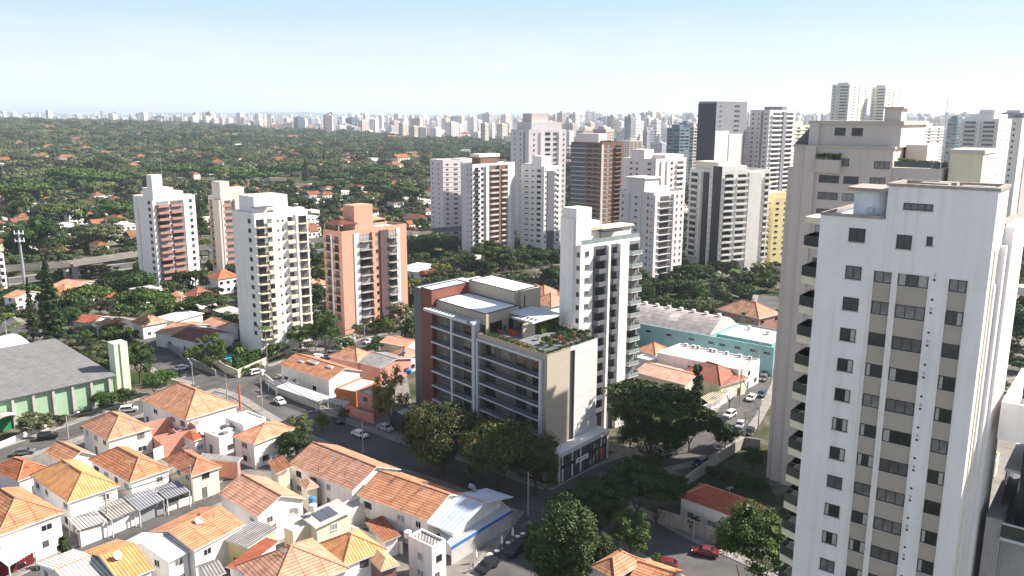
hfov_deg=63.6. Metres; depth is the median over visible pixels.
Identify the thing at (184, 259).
balcony door
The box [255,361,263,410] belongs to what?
utility pole
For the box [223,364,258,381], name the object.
power lines
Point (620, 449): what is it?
garden wall
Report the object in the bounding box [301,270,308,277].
balcony door
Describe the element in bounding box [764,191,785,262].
apartment tower
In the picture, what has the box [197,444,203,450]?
window
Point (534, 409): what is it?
window
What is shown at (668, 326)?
warehouse
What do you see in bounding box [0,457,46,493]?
house
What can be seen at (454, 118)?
tower block
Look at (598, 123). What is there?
tower block
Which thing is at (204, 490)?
door
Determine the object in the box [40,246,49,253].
house
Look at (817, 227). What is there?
window
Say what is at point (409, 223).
house
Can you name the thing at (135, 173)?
tree
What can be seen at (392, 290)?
balcony door
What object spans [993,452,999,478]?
house
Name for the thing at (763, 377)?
parked car
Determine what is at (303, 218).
balcony door
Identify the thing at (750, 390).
power lines
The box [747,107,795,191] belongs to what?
apartment tower
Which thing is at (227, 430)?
water tank
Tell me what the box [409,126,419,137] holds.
tower block
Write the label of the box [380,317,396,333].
tree
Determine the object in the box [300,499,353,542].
house
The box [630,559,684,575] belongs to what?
house
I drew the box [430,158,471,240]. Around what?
apartment tower
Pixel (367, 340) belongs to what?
parked car
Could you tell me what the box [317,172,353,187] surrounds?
tree
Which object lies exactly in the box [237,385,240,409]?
chimney post
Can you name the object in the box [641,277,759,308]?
park lawn
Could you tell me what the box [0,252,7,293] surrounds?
apartment block
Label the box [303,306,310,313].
balcony door
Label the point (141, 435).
window
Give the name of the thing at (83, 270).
tree
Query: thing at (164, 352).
street
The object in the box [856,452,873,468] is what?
window
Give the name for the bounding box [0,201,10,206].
house
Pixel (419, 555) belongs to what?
window
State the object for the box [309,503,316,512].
water tank
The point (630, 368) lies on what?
balcony door
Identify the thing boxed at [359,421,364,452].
utility pole
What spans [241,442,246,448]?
window
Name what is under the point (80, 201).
tree
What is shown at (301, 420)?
tree
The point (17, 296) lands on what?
house
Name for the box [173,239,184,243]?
balcony door
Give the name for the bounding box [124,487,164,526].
carport
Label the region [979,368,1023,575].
apartment building
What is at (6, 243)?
tree
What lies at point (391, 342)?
house
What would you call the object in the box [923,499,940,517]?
window
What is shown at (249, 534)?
house
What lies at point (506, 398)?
window
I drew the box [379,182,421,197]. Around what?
tree
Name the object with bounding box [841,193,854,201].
window
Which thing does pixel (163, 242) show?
balcony door
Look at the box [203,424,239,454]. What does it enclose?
house
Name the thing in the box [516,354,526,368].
window
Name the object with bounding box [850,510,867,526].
window
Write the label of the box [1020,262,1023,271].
tree
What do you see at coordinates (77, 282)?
house
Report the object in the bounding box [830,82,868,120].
apartment tower
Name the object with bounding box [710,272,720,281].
palm tree
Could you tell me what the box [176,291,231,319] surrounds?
tree
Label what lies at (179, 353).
garden wall
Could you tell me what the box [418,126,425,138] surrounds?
tower block
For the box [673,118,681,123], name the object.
tower block
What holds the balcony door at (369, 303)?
in the apartment tower at (365, 261)
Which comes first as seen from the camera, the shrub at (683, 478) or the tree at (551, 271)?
the shrub at (683, 478)
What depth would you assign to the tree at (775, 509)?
150.01 m
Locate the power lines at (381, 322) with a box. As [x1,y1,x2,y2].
[365,315,402,329]
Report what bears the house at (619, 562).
on the ground at (762, 433)
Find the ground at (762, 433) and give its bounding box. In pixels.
[0,139,1023,569]
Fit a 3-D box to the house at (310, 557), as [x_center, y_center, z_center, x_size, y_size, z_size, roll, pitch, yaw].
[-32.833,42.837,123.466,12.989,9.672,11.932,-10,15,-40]
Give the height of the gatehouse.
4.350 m
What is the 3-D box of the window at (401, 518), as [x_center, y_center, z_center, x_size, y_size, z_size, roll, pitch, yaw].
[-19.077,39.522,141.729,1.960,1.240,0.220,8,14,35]
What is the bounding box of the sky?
[0,0,1023,116]
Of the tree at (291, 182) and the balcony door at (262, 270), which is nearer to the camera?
the balcony door at (262, 270)
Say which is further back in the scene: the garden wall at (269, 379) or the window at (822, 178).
the garden wall at (269, 379)
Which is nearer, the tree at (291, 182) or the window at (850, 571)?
the window at (850, 571)
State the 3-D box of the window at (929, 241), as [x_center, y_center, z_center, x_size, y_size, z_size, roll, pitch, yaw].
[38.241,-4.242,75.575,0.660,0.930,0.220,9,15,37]
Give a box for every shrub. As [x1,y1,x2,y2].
[237,366,249,374]
[250,363,263,368]
[548,473,559,484]
[632,455,650,462]
[647,452,665,463]
[676,475,688,483]
[678,299,690,307]
[688,482,699,487]
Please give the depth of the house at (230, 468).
166.85 m
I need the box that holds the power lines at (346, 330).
[319,325,363,339]
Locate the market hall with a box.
[0,334,28,347]
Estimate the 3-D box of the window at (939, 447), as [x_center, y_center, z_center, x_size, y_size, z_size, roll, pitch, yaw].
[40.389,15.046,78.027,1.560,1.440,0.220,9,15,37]
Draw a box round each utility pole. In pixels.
[61,411,79,438]
[98,493,111,520]
[184,465,195,502]
[187,358,193,385]
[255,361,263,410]
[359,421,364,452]
[525,472,532,515]
[692,520,694,539]
[739,369,742,406]
[744,411,746,436]
[757,399,762,429]
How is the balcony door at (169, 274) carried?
in the apartment tower at (166, 232)
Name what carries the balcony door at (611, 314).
in the apartment tower at (600, 277)
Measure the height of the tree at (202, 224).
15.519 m
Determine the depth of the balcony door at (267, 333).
252.63 m
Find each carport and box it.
[0,541,37,575]
[67,509,108,547]
[97,498,135,536]
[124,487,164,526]
[154,480,190,514]
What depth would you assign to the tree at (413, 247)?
427.70 m
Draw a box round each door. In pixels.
[0,416,11,431]
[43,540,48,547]
[156,201,167,204]
[156,208,168,211]
[157,214,168,218]
[157,221,169,224]
[158,227,169,231]
[159,234,170,238]
[159,240,170,244]
[160,247,171,251]
[160,253,171,257]
[161,260,172,264]
[161,266,172,270]
[162,273,172,277]
[170,200,181,203]
[171,206,181,210]
[171,213,182,216]
[172,220,182,223]
[172,226,183,230]
[173,232,183,236]
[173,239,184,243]
[174,245,184,249]
[174,252,185,256]
[175,258,185,262]
[175,264,186,268]
[202,487,207,498]
[256,219,264,226]
[256,229,264,236]
[257,238,265,245]
[258,248,265,255]
[258,257,265,264]
[259,267,266,274]
[259,276,266,283]
[260,285,267,293]
[260,294,268,302]
[261,304,268,311]
[261,313,269,320]
[262,322,269,329]
[263,331,270,338]
[298,215,305,222]
[299,225,306,231]
[299,234,306,241]
[300,243,307,250]
[300,252,307,259]
[300,261,308,268]
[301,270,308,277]
[301,279,308,286]
[302,288,309,295]
[302,297,310,304]
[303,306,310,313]
[303,314,310,322]
[359,234,369,240]
[360,242,370,249]
[360,251,370,258]
[360,259,370,266]
[360,267,370,275]
[361,276,371,283]
[361,284,371,291]
[361,292,372,299]
[362,301,371,308]
[362,309,372,316]
[388,230,395,236]
[389,238,395,245]
[389,247,395,253]
[389,255,395,261]
[389,263,396,269]
[390,271,396,277]
[390,279,396,286]
[390,287,396,294]
[390,295,396,302]
[509,318,512,328]
[594,300,601,307]
[594,313,601,320]
[594,325,601,333]
[595,261,603,268]
[595,275,602,281]
[595,287,602,294]
[596,248,603,255]
[608,335,612,341]
[608,359,612,366]
[609,310,613,316]
[609,323,613,329]
[610,285,614,291]
[625,365,633,373]
[626,329,635,337]
[626,341,634,349]
[626,353,634,361]
[627,305,636,312]
[627,317,635,324]
[628,268,637,275]
[628,281,636,287]
[628,293,636,300]
[629,243,638,249]
[629,256,637,262]
[657,261,666,267]
[657,268,665,273]
[658,242,666,247]
[658,248,666,253]
[658,255,666,260]
[659,216,667,221]
[659,222,667,227]
[659,229,667,234]
[659,235,667,240]
[660,196,668,201]
[660,202,668,207]
[660,209,668,214]
[965,121,975,123]
[983,130,993,132]
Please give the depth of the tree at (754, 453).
169.85 m
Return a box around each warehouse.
[0,338,130,431]
[636,301,774,375]
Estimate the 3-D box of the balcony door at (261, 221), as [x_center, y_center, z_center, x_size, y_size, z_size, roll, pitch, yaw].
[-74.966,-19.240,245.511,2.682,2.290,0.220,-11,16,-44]
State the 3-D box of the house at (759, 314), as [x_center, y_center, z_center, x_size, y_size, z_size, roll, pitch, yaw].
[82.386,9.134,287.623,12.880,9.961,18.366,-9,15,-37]
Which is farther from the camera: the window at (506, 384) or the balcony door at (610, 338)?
the balcony door at (610, 338)
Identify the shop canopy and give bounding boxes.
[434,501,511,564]
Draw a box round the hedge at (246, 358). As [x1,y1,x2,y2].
[231,349,260,368]
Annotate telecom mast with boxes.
[13,230,25,284]
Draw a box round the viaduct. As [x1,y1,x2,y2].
[5,226,461,287]
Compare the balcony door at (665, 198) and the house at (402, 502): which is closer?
the house at (402, 502)
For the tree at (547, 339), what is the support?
on the corner building at (461, 357)
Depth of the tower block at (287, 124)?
3391.44 m
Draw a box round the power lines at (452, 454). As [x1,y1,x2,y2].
[360,422,531,480]
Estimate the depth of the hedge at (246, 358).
239.01 m
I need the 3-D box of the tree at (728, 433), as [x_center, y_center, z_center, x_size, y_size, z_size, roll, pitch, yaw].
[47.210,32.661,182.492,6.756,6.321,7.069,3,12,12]
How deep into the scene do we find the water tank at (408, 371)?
216.91 m
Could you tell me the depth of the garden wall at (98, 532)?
143.56 m
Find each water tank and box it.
[223,428,231,433]
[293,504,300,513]
[308,496,315,503]
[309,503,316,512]
[404,529,410,538]
[406,369,411,374]
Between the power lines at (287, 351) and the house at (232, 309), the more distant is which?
the house at (232, 309)
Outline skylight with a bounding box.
[307,360,318,364]
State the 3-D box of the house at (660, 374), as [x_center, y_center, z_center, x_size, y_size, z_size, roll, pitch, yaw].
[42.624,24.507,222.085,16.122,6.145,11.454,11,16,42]
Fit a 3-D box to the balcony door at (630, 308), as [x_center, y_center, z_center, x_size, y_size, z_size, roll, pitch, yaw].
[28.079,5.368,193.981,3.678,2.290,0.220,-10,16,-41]
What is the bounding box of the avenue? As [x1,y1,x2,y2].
[8,241,461,283]
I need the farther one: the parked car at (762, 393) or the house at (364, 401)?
the parked car at (762, 393)
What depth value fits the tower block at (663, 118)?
2268.08 m
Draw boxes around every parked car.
[12,447,34,456]
[17,562,25,568]
[36,431,58,440]
[119,404,137,412]
[173,364,189,370]
[249,368,263,375]
[273,396,286,404]
[311,353,323,357]
[328,347,338,352]
[331,415,343,423]
[351,428,368,438]
[363,338,374,343]
[376,422,393,431]
[475,554,499,574]
[504,539,527,558]
[652,556,678,567]
[656,448,674,455]
[691,456,708,466]
[691,545,718,558]
[716,414,726,421]
[723,408,736,418]
[734,419,744,428]
[743,426,754,435]
[746,393,756,401]
[757,389,766,397]
[759,374,767,381]
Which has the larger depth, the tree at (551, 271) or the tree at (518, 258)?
the tree at (518, 258)
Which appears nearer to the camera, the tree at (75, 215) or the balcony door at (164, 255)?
the balcony door at (164, 255)
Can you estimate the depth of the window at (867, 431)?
81.88 m
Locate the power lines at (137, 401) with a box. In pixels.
[63,376,226,423]
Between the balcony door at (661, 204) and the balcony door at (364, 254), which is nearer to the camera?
the balcony door at (364, 254)
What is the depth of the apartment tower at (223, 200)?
362.50 m
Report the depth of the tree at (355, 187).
730.80 m
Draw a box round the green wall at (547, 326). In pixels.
[539,317,558,333]
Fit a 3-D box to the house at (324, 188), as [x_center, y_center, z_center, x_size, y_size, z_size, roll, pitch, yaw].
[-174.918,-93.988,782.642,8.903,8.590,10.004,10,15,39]
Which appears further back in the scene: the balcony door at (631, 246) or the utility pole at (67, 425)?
the balcony door at (631, 246)
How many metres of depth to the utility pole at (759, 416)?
193.75 m
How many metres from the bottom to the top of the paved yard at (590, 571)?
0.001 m
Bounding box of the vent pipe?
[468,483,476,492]
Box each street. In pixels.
[0,318,42,342]
[0,383,215,462]
[21,478,233,575]
[113,318,234,385]
[212,378,549,510]
[233,332,409,382]
[480,295,778,575]
[593,507,767,575]
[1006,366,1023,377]
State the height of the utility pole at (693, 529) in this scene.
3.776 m
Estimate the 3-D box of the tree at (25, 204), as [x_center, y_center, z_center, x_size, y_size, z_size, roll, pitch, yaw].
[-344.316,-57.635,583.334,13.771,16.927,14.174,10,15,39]
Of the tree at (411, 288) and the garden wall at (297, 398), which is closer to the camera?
the garden wall at (297, 398)
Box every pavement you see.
[0,317,43,339]
[0,382,214,458]
[8,245,461,284]
[11,477,225,575]
[113,316,227,383]
[213,382,546,512]
[264,331,413,376]
[465,294,772,575]
[594,499,777,575]
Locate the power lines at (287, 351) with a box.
[257,335,315,366]
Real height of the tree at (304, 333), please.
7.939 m
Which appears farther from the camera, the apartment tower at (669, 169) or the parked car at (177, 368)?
the apartment tower at (669, 169)
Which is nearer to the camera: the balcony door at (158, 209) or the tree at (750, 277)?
the balcony door at (158, 209)
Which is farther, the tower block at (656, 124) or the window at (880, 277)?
the tower block at (656, 124)
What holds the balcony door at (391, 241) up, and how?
in the apartment tower at (365, 261)
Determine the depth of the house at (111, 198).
673.62 m
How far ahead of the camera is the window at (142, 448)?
178.18 m
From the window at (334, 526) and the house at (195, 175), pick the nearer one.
the window at (334, 526)
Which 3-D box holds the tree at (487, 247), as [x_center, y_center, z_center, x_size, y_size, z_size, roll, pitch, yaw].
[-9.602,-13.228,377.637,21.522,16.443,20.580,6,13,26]
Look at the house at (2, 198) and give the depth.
675.41 m
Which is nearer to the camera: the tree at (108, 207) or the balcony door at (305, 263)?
the balcony door at (305, 263)
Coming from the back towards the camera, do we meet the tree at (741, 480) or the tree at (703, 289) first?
the tree at (703, 289)
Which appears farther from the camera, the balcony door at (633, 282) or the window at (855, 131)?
the balcony door at (633, 282)
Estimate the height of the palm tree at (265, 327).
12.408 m
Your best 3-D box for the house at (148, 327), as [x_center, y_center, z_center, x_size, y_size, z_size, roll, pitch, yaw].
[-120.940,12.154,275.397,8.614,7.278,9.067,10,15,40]
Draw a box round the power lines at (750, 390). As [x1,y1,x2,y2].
[740,372,761,409]
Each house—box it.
[0,195,8,201]
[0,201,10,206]
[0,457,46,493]
[0,486,63,557]
[3,289,39,311]
[13,213,28,217]
[29,459,119,531]
[32,283,96,309]
[35,549,112,575]
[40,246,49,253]
[43,440,95,467]
[53,278,94,286]
[56,222,73,234]
[64,215,83,224]
[71,314,112,333]
[79,411,153,454]
[83,539,154,575]
[87,218,104,225]
[88,446,171,509]
[89,191,104,197]
[89,240,108,253]
[94,318,126,337]
[97,292,117,303]
[104,214,127,224]
[108,196,117,200]
[113,222,135,233]
[122,230,135,242]
[126,532,190,575]
[128,285,162,307]
[130,314,167,338]
[139,382,238,434]
[147,505,245,575]
[154,321,208,347]
[159,309,203,324]
[162,450,221,501]
[170,326,234,354]
[171,291,185,296]
[175,296,184,308]
[178,429,205,453]
[182,287,216,308]
[191,172,200,178]
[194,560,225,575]
[201,453,242,478]
[203,316,238,339]
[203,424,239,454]
[207,269,236,293]
[210,306,238,317]
[218,473,305,539]
[224,519,278,563]
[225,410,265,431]
[226,537,278,575]
[232,420,295,468]
[234,537,349,575]
[259,177,269,181]
[268,455,291,488]
[279,353,361,397]
[284,519,309,545]
[289,441,400,504]
[298,478,319,511]
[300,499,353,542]
[303,191,319,198]
[308,209,319,215]
[308,215,318,224]
[308,223,320,235]
[308,225,319,237]
[311,278,325,288]
[317,191,332,197]
[319,528,386,575]
[321,185,333,191]
[328,346,370,369]
[336,377,380,407]
[341,190,349,194]
[343,496,365,528]
[347,183,363,189]
[356,470,460,543]
[357,386,389,418]
[359,352,412,382]
[365,515,400,555]
[369,549,399,575]
[379,335,414,351]
[386,198,403,208]
[388,346,414,370]
[403,213,426,226]
[403,220,414,226]
[407,262,444,279]
[408,529,445,575]
[413,207,430,214]
[416,198,430,204]
[424,188,430,198]
[427,488,512,555]
[539,285,556,295]
[540,292,558,312]
[589,548,645,575]
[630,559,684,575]
[635,354,656,367]
[636,342,667,356]
[636,362,696,393]
[657,343,759,389]
[680,483,767,529]
[683,361,747,397]
[684,200,687,212]
[716,299,777,329]
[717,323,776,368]
[776,263,780,276]
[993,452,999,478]
[1017,283,1023,295]
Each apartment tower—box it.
[133,160,199,287]
[208,181,246,272]
[232,191,313,353]
[323,203,407,334]
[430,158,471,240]
[461,153,514,258]
[511,113,565,240]
[520,155,560,249]
[559,206,642,428]
[570,133,622,224]
[619,175,684,278]
[621,149,686,242]
[666,124,689,188]
[685,123,696,183]
[685,160,771,272]
[695,101,746,167]
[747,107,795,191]
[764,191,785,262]
[766,107,996,485]
[778,101,1023,575]
[792,121,809,166]
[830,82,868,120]
[869,85,901,120]
[924,123,944,162]
[943,116,961,161]
[958,110,1011,183]
[1001,110,1023,118]
[1004,118,1023,217]
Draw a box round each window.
[41,522,52,532]
[63,501,67,510]
[103,494,109,501]
[137,432,144,439]
[138,445,146,451]
[154,559,159,567]
[156,475,162,483]
[174,556,183,567]
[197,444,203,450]
[202,472,209,479]
[203,546,211,557]
[227,443,233,450]
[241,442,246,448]
[262,454,268,461]
[266,515,273,523]
[289,507,293,515]
[296,470,300,477]
[326,483,330,490]
[331,523,337,531]
[360,558,368,568]
[364,501,371,509]
[397,513,404,522]
[398,529,403,537]
[415,520,420,528]
[417,551,422,561]
[417,568,423,575]
[436,553,442,563]
[463,323,470,335]
[463,339,470,351]
[464,355,470,366]
[464,370,470,381]
[464,385,470,396]
[464,400,470,410]
[486,344,495,358]
[486,360,495,371]
[486,373,495,385]
[486,387,495,398]
[486,400,495,411]
[500,379,510,391]
[501,349,510,363]
[501,365,510,377]
[501,393,510,404]
[501,407,510,418]
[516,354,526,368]
[516,371,526,382]
[516,385,526,397]
[516,399,525,410]
[516,413,525,422]
[532,360,538,373]
[532,377,538,387]
[532,391,537,401]
[532,405,537,415]
[532,420,537,429]
[707,519,715,528]
[815,225,819,232]
[816,208,830,213]
[817,192,837,200]
[818,175,838,183]
[818,557,834,573]
[821,530,836,546]
[823,502,839,518]
[826,474,842,490]
[828,446,844,462]
[831,417,847,432]
[832,158,848,166]
[833,387,850,403]
[834,128,845,135]
[836,358,852,373]
[838,327,855,343]
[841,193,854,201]
[841,296,858,312]
[843,176,858,184]
[844,265,861,280]
[846,566,861,575]
[847,228,865,243]
[848,538,864,554]
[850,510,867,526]
[851,128,862,135]
[853,481,870,497]
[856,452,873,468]
[858,423,876,439]
[861,393,879,409]
[864,363,882,378]
[867,332,885,347]
[869,177,884,183]
[870,301,888,316]
[870,545,898,565]
[872,516,901,536]
[873,271,891,284]
[874,161,889,169]
[875,487,904,507]
[878,458,907,477]
[881,428,911,447]
[884,398,914,417]
[887,367,917,385]
[891,336,921,354]
[894,304,924,322]
[895,234,911,250]
[897,273,928,289]
[902,203,933,211]
[916,558,933,575]
[919,529,936,547]
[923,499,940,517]
[925,236,932,246]
[926,469,943,486]
[929,438,947,456]
[933,407,951,424]
[937,375,955,392]
[940,343,959,360]
[944,310,963,327]
[948,279,966,293]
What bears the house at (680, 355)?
on the ground at (762, 433)
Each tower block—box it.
[154,115,163,120]
[175,116,181,121]
[212,118,218,123]
[226,118,233,123]
[283,122,291,128]
[293,116,304,128]
[309,118,315,124]
[336,125,345,129]
[345,117,358,125]
[350,127,360,130]
[399,122,406,135]
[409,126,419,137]
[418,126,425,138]
[430,127,440,136]
[445,121,458,136]
[451,116,457,121]
[459,124,463,132]
[473,131,480,138]
[481,122,488,140]
[489,128,494,137]
[497,123,507,138]
[503,135,510,141]
[565,118,571,128]
[570,112,579,129]
[594,120,602,128]
[607,115,617,126]
[611,117,617,137]
[624,114,635,139]
[632,113,640,139]
[640,116,653,126]
[640,119,643,142]
[642,129,649,148]
[648,127,654,148]
[651,118,660,141]
[656,113,664,119]
[661,116,667,123]
[668,114,674,124]
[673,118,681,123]
[674,114,682,120]
[679,121,688,127]
[689,117,697,123]
[746,112,749,126]
[907,115,915,120]
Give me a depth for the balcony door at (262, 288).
249.63 m
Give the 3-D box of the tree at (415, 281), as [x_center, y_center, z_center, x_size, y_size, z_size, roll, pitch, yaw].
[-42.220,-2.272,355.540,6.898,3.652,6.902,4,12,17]
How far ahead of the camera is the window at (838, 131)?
150.45 m
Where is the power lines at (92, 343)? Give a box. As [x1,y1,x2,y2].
[4,320,193,368]
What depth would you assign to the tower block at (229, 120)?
3861.42 m
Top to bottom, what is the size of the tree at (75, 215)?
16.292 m
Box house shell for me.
[146,417,196,457]
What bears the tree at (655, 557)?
on the ground at (762, 433)
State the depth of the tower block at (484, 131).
2056.83 m
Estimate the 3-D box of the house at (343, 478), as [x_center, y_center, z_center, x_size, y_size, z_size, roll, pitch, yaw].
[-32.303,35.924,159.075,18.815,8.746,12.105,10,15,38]
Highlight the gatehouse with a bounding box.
[392,407,411,433]
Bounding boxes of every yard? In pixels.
[5,392,524,575]
[275,347,411,437]
[556,534,592,575]
[989,338,1023,506]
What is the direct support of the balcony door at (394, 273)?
in the apartment tower at (365, 261)
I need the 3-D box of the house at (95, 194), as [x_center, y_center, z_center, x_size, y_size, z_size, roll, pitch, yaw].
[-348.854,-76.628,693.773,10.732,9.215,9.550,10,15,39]
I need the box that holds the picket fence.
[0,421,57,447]
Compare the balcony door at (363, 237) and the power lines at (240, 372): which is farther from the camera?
the balcony door at (363, 237)
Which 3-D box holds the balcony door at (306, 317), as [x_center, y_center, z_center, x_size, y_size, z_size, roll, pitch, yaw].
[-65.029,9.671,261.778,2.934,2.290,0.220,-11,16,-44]
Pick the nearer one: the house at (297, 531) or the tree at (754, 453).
the house at (297, 531)
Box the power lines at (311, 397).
[257,363,364,428]
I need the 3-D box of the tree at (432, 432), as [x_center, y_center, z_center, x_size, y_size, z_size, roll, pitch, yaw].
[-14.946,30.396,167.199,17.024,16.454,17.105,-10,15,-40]
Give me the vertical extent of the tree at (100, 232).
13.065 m
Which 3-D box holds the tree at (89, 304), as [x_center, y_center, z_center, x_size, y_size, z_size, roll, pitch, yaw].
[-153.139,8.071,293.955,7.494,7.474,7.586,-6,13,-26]
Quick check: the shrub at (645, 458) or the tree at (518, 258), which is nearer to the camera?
the shrub at (645, 458)
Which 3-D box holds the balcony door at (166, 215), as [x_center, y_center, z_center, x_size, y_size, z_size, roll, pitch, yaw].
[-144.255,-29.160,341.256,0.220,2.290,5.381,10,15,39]
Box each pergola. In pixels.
[267,379,299,394]
[276,382,328,411]
[321,397,349,410]
[701,389,727,408]
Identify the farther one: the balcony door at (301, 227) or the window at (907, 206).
the balcony door at (301, 227)
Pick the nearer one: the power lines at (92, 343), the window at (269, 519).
the window at (269, 519)
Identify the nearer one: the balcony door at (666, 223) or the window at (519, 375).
the window at (519, 375)
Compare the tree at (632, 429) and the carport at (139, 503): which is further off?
the tree at (632, 429)
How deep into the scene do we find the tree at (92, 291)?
308.44 m
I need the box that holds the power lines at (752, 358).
[740,344,759,372]
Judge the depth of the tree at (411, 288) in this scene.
304.35 m
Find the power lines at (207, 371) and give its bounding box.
[190,363,226,381]
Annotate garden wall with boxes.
[0,553,33,575]
[36,544,56,560]
[78,509,138,546]
[138,500,163,522]
[153,446,163,459]
[166,496,191,511]
[167,343,215,375]
[204,351,265,377]
[265,374,274,390]
[274,383,319,408]
[317,334,355,347]
[343,404,373,423]
[351,525,402,553]
[608,441,643,458]
[657,509,721,546]
[685,437,760,484]
[703,389,732,409]
[708,288,738,301]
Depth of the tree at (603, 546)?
131.16 m
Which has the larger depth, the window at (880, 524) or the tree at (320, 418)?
the tree at (320, 418)
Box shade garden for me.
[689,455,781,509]
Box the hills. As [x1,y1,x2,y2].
[6,112,584,119]
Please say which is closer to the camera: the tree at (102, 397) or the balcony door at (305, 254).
the tree at (102, 397)
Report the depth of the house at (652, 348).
241.04 m
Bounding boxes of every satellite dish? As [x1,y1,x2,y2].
[113,551,121,559]
[195,516,203,523]
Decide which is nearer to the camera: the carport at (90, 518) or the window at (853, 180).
the carport at (90, 518)
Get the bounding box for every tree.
[0,166,4,183]
[0,172,40,183]
[0,179,50,200]
[0,232,34,253]
[0,292,7,303]
[0,313,14,318]
[6,214,68,255]
[10,283,32,288]
[10,322,21,331]
[12,195,35,213]
[15,411,54,433]
[18,332,29,336]
[22,277,39,340]
[33,201,44,212]
[33,203,83,220]
[33,260,67,339]
[33,287,61,308]
[44,166,95,179]
[52,414,69,423]
[56,534,71,553]
[57,264,99,276]
[61,305,82,332]
[62,283,116,299]
[65,203,89,225]
[70,300,92,311]
[71,171,126,180]
[75,199,91,203]
[75,224,125,242]
[75,329,96,348]
[78,347,102,356]
[86,340,112,365]
[88,390,118,411]
[95,201,133,214]
[107,217,127,223]
[107,269,125,276]
[109,308,129,316]
[111,286,176,317]
[113,168,151,178]
[113,269,159,291]
[115,388,137,404]
[127,338,156,383]
[131,179,141,184]
[142,373,164,392]
[153,369,177,384]
[155,162,195,177]
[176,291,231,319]
[181,347,195,357]
[183,171,191,178]
[193,332,226,367]
[195,197,205,213]
[196,214,209,236]
[198,237,210,258]
[200,165,245,173]
[224,264,235,273]
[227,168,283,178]
[233,347,244,353]
[258,325,271,366]
[267,162,303,178]
[267,342,290,353]
[272,429,315,457]
[283,179,295,187]
[285,324,310,347]
[286,414,313,433]
[290,174,298,182]
[301,158,310,181]
[308,310,341,353]
[309,247,324,265]
[310,264,324,277]
[311,281,323,300]
[312,295,321,306]
[313,413,330,430]
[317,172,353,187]
[338,407,349,425]
[349,176,392,184]
[350,185,361,195]
[359,164,406,172]
[370,335,384,342]
[370,364,410,424]
[377,214,399,221]
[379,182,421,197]
[380,205,399,221]
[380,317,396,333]
[383,301,413,328]
[389,193,404,197]
[393,207,403,216]
[396,398,485,476]
[407,241,427,251]
[408,279,421,283]
[408,283,418,304]
[409,233,460,250]
[413,241,433,251]
[418,269,436,277]
[430,263,453,276]
[443,267,462,278]
[456,415,536,491]
[460,261,473,272]
[470,240,515,274]
[471,265,487,275]
[480,259,498,275]
[513,431,562,495]
[514,250,525,262]
[515,249,558,280]
[517,273,533,281]
[522,521,542,543]
[523,523,549,569]
[529,491,598,575]
[539,264,559,286]
[541,336,550,342]
[542,488,588,528]
[549,333,559,339]
[557,336,564,342]
[571,475,634,533]
[578,496,624,528]
[590,531,616,563]
[600,378,703,454]
[603,456,673,521]
[608,508,651,553]
[610,402,653,447]
[610,413,629,429]
[616,413,663,452]
[633,470,686,523]
[638,281,655,300]
[639,268,649,280]
[644,419,690,459]
[649,294,672,306]
[651,552,660,561]
[659,403,723,452]
[665,279,674,292]
[670,484,690,505]
[680,294,697,301]
[681,280,696,293]
[682,236,686,249]
[682,273,697,280]
[688,515,699,527]
[691,364,703,402]
[692,283,707,296]
[698,265,714,273]
[704,464,718,478]
[709,496,786,575]
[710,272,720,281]
[710,422,740,447]
[714,289,732,305]
[714,466,735,483]
[719,378,739,408]
[728,268,738,280]
[728,472,753,493]
[736,271,757,286]
[741,445,764,471]
[748,477,769,495]
[751,263,765,278]
[756,276,776,289]
[764,506,780,517]
[1008,356,1023,369]
[1012,304,1023,342]
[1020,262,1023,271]
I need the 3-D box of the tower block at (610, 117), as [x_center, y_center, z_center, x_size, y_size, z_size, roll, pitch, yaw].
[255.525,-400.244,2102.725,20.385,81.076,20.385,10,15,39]
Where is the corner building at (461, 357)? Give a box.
[414,275,608,483]
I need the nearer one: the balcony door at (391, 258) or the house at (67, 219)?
the balcony door at (391, 258)
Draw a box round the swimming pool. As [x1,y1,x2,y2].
[223,353,233,361]
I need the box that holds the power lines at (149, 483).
[100,466,192,502]
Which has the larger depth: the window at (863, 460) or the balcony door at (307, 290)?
the balcony door at (307, 290)
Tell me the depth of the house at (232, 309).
297.90 m
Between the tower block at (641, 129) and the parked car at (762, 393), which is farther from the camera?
the tower block at (641, 129)
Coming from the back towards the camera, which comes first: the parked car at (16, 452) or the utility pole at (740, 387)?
the utility pole at (740, 387)
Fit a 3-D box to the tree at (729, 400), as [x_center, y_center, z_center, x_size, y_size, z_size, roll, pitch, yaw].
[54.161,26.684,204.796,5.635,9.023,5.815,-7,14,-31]
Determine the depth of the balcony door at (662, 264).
371.28 m
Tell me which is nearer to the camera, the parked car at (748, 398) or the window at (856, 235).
the window at (856, 235)
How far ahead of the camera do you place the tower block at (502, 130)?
2388.57 m
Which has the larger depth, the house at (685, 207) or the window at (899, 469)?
the house at (685, 207)

